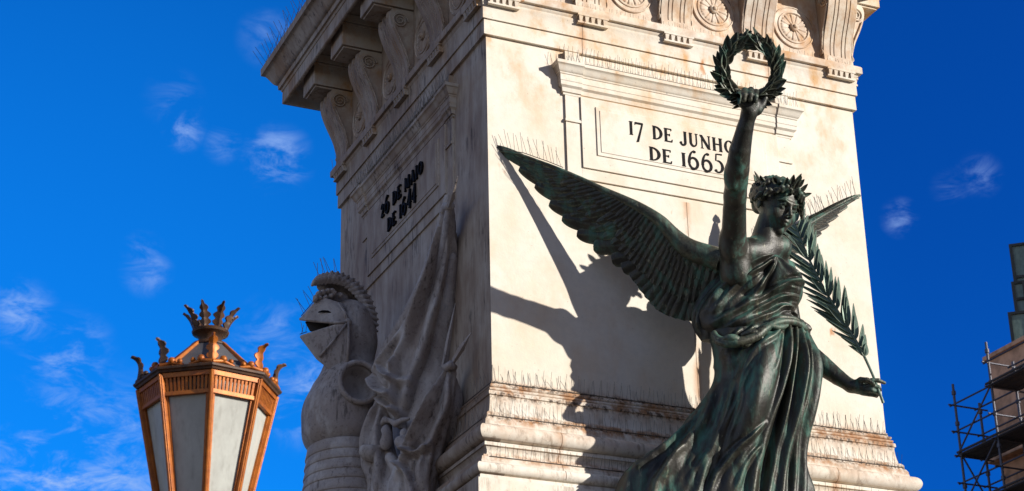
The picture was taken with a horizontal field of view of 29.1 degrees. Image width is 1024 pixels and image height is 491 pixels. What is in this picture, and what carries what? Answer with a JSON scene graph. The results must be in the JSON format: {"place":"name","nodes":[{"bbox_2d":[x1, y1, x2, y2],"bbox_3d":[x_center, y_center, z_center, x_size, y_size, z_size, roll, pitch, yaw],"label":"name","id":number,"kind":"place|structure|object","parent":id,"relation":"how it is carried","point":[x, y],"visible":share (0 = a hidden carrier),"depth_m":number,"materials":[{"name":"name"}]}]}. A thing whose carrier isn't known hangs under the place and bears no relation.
{"place":"outdoors","nodes":[
{"label":"outdoors","id":0,"kind":"place"},
{"bbox_2d":[130,299,286,490],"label":"street lamp","id":1,"kind":"object","parent":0,"point":[207,400],"visible":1,"depth_m":8.87,"materials":[{"name":"paint"}]},
{"bbox_2d":[0,0,1023,490],"label":"sky","id":2,"kind":"structure","parent":0,"point":[150,168],"materials":[{"name":"blue"}]},
{"bbox_2d":[260,0,922,490],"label":"monument pedestal","id":3,"kind":"object","parent":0,"point":[544,296],"visible":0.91,"depth_m":18.51,"materials":[{"name":"stone"}]},
{"bbox_2d":[254,0,304,65],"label":"bird spike strip","id":4,"kind":"object","parent":3,"relation":"on","point":[279,31],"visible":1,"depth_m":22.16,"materials":[{"name":"grey metal"}]},
{"bbox_2d":[299,176,470,490],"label":"armour trophy","id":5,"kind":"object","parent":3,"relation":"on","point":[360,401],"visible":0.99,"depth_m":17.91,"materials":[{"name":"stone"}]},
{"bbox_2d":[297,287,312,315],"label":"bird spike strip","id":6,"kind":"object","parent":5,"relation":"on","point":[307,301],"visible":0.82,"depth_m":18.71,"materials":[{"name":"grey metal"}]},
{"bbox_2d":[313,257,336,275],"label":"bird spike strip","id":7,"kind":"object","parent":5,"relation":"on","point":[323,268],"visible":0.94,"depth_m":18.93,"materials":[{"name":"grey metal"}]},
{"bbox_2d":[349,68,447,188],"bbox_3d":[-1.150,-1.137,19.875,0.132,0.189,2.590,9,-26,-22],"label":"bird spike strip","id":8,"kind":"object","parent":3,"relation":"on","point":[411,118],"visible":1,"depth_m":19.82,"materials":[{"name":"grey metal"}]},
{"bbox_2d":[398,369,491,450],"bbox_3d":[-1.010,1.861,18.559,0.107,0.168,4.000,9,-26,-22],"label":"bird spike strip","id":9,"kind":"object","parent":3,"relation":"on","point":[476,388],"visible":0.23,"depth_m":17.14,"materials":[{"name":"grey metal"}]},
{"bbox_2d":[446,405,484,446],"bbox_3d":[-1.074,2.159,18.389,0.107,0.157,4.000,9,-26,-22],"label":"bird spike strip","id":10,"kind":"object","parent":3,"relation":"on","point":[464,426],"visible":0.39,"depth_m":17.05,"materials":[{"name":"grey metal"}]},
{"bbox_2d":[559,44,796,106],"bbox_3d":[1.632,-1.621,18.918,2.590,0.167,0.105,9,-26,-22],"label":"bird spike strip","id":11,"kind":"object","parent":3,"relation":"on","point":[655,71],"visible":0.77,"depth_m":18.80,"materials":[{"name":"grey metal"}]},
{"bbox_2d":[490,446,878,490],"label":"bird spike strip","id":12,"kind":"object","parent":3,"relation":"on","point":[591,463],"visible":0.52,"depth_m":16.65,"materials":[{"name":"grey metal"}]},
{"bbox_2d":[493,366,886,434],"bbox_3d":[1.667,1.387,17.648,4.000,0.168,0.112,9,-26,-22],"label":"bird spike strip","id":13,"kind":"object","parent":3,"relation":"on","point":[661,398],"visible":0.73,"depth_m":17.39,"materials":[{"name":"grey metal"}]},
{"bbox_2d":[497,27,885,490],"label":"victory statue","id":14,"kind":"object","parent":3,"relation":"on","point":[735,297],"visible":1,"depth_m":16.96,"materials":[{"name":"green metal"}]},
{"bbox_2d":[498,131,562,167],"bbox_3d":[0.163,-0.881,17.748,0.579,0.415,0.089,-4,-24,6],"label":"bird spike strip","id":15,"kind":"object","parent":14,"relation":"attached to","point":[531,151],"visible":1,"depth_m":17.75,"materials":[{"name":"grey metal"}]},
{"bbox_2d":[805,180,857,217],"bbox_3d":[3.030,-0.410,18.759,0.860,0.721,0.118,16,-29,-33],"label":"bird spike strip","id":16,"kind":"object","parent":14,"relation":"on","point":[832,200],"visible":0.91,"depth_m":18.82,"materials":[{"name":"grey metal"}]},
{"bbox_2d":[489,398,902,467],"bbox_3d":[1.708,1.665,17.437,4.160,0.156,0.096,9,-26,-22],"label":"bird spike strip","id":17,"kind":"object","parent":3,"relation":"on","point":[671,434],"visible":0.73,"depth_m":17.10,"materials":[{"name":"grey metal"}]},
{"bbox_2d":[565,0,847,63],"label":"bird spike strip","id":18,"kind":"object","parent":3,"relation":"on","point":[703,30],"visible":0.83,"depth_m":19.20,"materials":[{"name":"grey metal"}]},
{"bbox_2d":[948,341,1023,490],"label":"scaffold","id":19,"kind":"object","parent":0,"point":[1003,440],"visible":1,"depth_m":72.43,"materials":[{"name":"metal"}]},
{"bbox_2d":[982,336,1023,486],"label":"building","id":20,"kind":"structure","parent":0,"point":[1016,354],"depth_m":74.28,"materials":[{"name":"stone"}]},
{"bbox_2d":[1007,242,1023,341],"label":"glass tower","id":21,"kind":"structure","parent":0,"point":[1016,316],"depth_m":86.07,"materials":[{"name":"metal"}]}
]}

